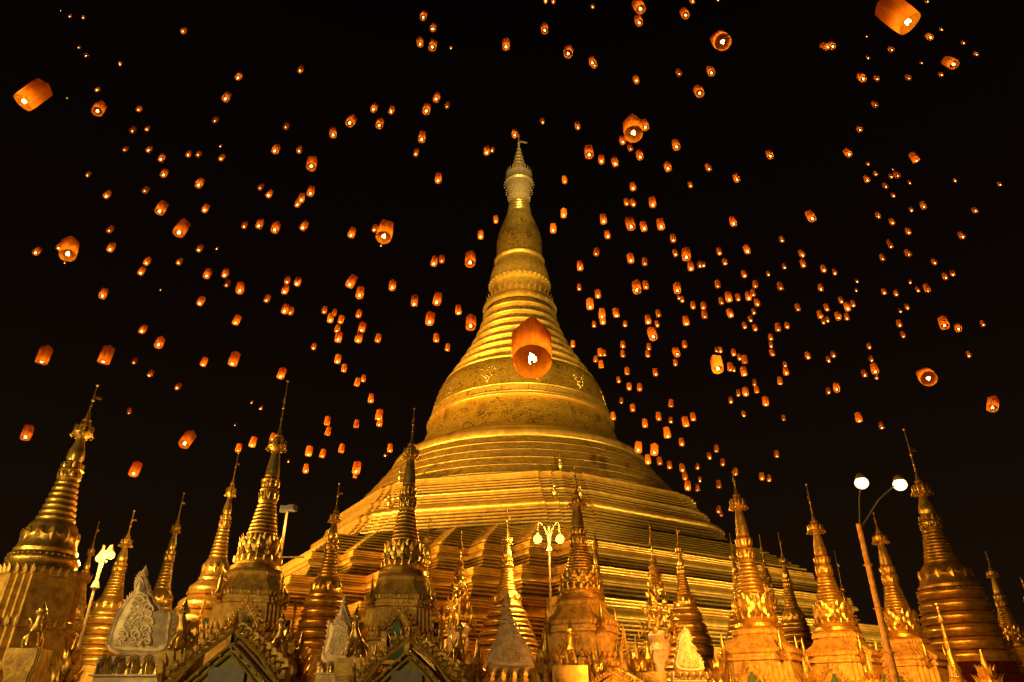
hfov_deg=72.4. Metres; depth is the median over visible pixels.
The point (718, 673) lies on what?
finial post
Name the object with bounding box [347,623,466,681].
shrine
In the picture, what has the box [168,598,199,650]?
guardian statue
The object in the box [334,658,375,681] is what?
pillar
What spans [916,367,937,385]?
sky lantern
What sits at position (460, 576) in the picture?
gilded flower spire
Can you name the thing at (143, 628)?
carved gable
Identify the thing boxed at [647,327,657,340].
sky lantern
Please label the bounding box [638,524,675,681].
gilded flower spire
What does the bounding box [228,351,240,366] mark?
sky lantern
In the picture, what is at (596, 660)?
finial post
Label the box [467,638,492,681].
finial post
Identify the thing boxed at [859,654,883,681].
finial post
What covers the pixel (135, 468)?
sky lantern
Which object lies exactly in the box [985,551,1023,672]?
ornate stupa
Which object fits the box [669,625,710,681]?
carved gable
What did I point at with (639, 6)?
sky lantern
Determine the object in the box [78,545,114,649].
street lamp
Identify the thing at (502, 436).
great pagoda
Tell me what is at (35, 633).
guardian statue
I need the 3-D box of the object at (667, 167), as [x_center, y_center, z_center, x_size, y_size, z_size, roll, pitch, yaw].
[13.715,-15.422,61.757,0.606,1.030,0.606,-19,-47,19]
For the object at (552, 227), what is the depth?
66.84 m
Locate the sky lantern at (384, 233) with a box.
[376,219,393,243]
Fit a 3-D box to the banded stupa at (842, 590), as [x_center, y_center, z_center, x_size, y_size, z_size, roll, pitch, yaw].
[13.508,12.243,27.485,1.411,7.807,1.412,1,-28,-1]
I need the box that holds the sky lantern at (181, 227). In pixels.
[172,218,190,237]
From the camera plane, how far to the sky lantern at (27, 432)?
43.39 m
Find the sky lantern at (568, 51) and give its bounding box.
[564,45,572,58]
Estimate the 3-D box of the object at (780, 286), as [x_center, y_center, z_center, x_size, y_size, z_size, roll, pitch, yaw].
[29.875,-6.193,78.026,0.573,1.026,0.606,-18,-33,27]
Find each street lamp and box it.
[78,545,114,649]
[533,521,563,616]
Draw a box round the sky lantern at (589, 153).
[585,144,593,158]
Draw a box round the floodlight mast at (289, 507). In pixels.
[279,504,303,566]
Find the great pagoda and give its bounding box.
[280,134,882,672]
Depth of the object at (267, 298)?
77.93 m
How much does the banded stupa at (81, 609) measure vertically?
7.560 m
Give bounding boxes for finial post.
[51,633,86,681]
[287,630,312,681]
[372,645,384,679]
[429,640,447,672]
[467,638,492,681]
[530,632,559,681]
[586,640,608,681]
[624,636,650,680]
[705,646,731,681]
[795,657,818,681]
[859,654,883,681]
[935,603,966,681]
[973,649,1003,681]
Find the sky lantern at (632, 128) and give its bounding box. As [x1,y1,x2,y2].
[623,114,642,142]
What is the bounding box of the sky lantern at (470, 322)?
[466,314,475,330]
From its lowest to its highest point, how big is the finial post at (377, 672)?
2.683 m
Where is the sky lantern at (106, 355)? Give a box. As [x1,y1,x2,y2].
[97,345,114,364]
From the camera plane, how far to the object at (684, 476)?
81.94 m
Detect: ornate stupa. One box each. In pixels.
[192,380,296,664]
[357,407,444,670]
[536,467,629,681]
[719,471,814,681]
[801,483,889,681]
[869,512,949,681]
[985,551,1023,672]
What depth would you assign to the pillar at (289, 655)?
11.26 m
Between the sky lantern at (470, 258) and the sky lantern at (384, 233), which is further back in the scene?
the sky lantern at (470, 258)
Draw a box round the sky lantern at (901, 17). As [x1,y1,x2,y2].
[875,0,920,34]
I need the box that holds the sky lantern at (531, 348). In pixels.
[511,317,551,378]
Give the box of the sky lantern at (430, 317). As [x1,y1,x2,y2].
[425,311,434,325]
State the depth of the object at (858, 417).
67.62 m
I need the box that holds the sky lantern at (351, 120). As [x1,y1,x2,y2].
[345,114,356,127]
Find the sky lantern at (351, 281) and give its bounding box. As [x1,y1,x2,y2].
[345,274,357,288]
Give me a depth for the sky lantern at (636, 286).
47.83 m
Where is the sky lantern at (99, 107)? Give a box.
[91,100,106,116]
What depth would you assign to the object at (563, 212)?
68.73 m
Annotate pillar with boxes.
[2,648,52,681]
[156,651,204,681]
[272,653,293,669]
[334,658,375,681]
[440,664,473,681]
[552,665,587,681]
[637,673,665,681]
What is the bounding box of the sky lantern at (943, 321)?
[937,315,949,329]
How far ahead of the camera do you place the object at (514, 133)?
68.89 m
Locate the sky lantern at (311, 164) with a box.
[306,155,316,170]
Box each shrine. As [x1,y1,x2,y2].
[156,611,300,681]
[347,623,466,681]
[588,664,644,681]
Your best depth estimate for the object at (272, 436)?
77.91 m
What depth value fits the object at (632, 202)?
77.96 m
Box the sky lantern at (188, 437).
[178,430,196,448]
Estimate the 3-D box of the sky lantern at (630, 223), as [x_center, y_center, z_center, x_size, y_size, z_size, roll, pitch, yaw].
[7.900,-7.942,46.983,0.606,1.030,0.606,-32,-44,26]
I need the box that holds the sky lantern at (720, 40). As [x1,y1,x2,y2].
[710,30,731,50]
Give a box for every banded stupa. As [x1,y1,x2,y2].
[0,384,101,681]
[73,521,99,642]
[76,510,136,681]
[124,493,184,655]
[174,453,239,650]
[295,483,343,681]
[423,511,443,635]
[468,509,538,668]
[592,511,607,610]
[663,523,716,681]
[724,534,738,646]
[778,533,813,658]
[834,551,866,643]
[902,428,1023,681]
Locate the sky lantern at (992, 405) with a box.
[986,395,999,412]
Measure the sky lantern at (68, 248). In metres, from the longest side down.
1.030 x 0.606 x 0.606 m
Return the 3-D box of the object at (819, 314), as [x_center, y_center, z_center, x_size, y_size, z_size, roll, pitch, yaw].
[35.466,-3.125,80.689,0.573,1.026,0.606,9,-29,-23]
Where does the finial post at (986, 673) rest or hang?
on the ground
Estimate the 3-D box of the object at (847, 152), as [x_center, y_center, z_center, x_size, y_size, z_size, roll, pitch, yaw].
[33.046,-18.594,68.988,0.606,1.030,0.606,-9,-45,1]
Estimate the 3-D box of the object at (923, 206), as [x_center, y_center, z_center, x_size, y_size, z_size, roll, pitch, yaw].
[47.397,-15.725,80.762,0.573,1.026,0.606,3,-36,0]
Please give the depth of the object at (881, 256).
86.64 m
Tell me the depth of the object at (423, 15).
61.66 m
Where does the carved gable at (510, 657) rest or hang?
on the ground
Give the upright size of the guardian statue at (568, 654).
0.630 m
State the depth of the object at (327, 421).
74.11 m
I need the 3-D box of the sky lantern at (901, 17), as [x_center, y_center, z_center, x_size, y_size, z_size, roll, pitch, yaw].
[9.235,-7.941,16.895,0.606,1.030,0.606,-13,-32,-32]
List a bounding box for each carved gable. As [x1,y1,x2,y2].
[88,566,178,681]
[313,595,359,681]
[486,590,535,681]
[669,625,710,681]
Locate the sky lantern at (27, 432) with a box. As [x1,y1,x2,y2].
[20,425,34,440]
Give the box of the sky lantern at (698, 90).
[693,84,703,97]
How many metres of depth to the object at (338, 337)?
59.96 m
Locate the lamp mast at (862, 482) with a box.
[854,473,906,681]
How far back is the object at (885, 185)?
90.02 m
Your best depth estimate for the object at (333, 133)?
58.52 m
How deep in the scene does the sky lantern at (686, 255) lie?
48.80 m
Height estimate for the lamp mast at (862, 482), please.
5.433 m
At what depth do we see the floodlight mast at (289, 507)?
29.98 m
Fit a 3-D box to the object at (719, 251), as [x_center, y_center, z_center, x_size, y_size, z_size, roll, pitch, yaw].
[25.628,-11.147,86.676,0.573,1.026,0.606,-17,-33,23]
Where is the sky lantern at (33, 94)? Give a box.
[13,78,52,110]
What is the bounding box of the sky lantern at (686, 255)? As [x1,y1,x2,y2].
[682,247,690,260]
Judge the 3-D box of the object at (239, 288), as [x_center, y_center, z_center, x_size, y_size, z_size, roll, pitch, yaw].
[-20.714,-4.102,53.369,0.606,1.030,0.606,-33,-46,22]
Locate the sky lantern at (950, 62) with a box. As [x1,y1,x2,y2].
[941,56,959,69]
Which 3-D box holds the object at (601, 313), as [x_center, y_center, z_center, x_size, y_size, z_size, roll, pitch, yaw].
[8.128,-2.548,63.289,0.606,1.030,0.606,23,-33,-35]
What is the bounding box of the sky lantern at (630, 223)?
[625,216,635,230]
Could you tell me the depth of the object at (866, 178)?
83.56 m
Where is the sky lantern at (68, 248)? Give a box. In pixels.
[59,236,79,261]
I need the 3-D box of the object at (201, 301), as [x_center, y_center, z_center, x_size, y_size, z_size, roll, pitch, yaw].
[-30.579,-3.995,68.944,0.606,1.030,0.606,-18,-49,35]
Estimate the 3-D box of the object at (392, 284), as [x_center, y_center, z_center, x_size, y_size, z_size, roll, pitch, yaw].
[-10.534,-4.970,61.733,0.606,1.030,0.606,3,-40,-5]
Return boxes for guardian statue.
[21,601,48,647]
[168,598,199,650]
[270,612,287,652]
[345,606,368,657]
[448,619,465,663]
[560,622,577,664]
[641,635,656,672]
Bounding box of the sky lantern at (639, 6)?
[631,0,645,14]
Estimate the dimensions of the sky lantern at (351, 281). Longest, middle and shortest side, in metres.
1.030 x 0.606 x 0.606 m
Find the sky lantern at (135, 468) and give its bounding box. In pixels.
[128,461,142,476]
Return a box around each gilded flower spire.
[443,531,476,663]
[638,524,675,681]
[759,534,782,628]
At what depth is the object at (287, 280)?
77.99 m
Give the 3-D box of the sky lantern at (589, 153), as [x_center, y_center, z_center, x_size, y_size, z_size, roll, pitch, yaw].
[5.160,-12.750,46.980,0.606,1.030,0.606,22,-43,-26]
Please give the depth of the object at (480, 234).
73.11 m
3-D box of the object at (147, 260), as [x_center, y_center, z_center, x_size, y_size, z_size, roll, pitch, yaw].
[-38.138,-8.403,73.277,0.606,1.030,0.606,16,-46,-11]
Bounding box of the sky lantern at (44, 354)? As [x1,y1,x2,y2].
[35,345,53,364]
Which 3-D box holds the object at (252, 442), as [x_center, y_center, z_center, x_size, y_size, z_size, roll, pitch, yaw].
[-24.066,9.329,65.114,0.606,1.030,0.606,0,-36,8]
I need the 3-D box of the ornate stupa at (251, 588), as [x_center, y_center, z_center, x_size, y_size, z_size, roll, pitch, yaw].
[-5.997,5.271,16.476,2.480,9.599,2.480,7,-29,-13]
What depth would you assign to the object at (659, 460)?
80.60 m
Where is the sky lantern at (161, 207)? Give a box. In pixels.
[154,200,168,215]
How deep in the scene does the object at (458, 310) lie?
68.62 m
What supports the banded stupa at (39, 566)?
on the ground
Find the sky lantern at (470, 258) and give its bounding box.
[465,250,475,267]
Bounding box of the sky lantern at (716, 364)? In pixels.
[710,355,723,373]
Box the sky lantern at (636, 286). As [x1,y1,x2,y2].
[632,280,640,293]

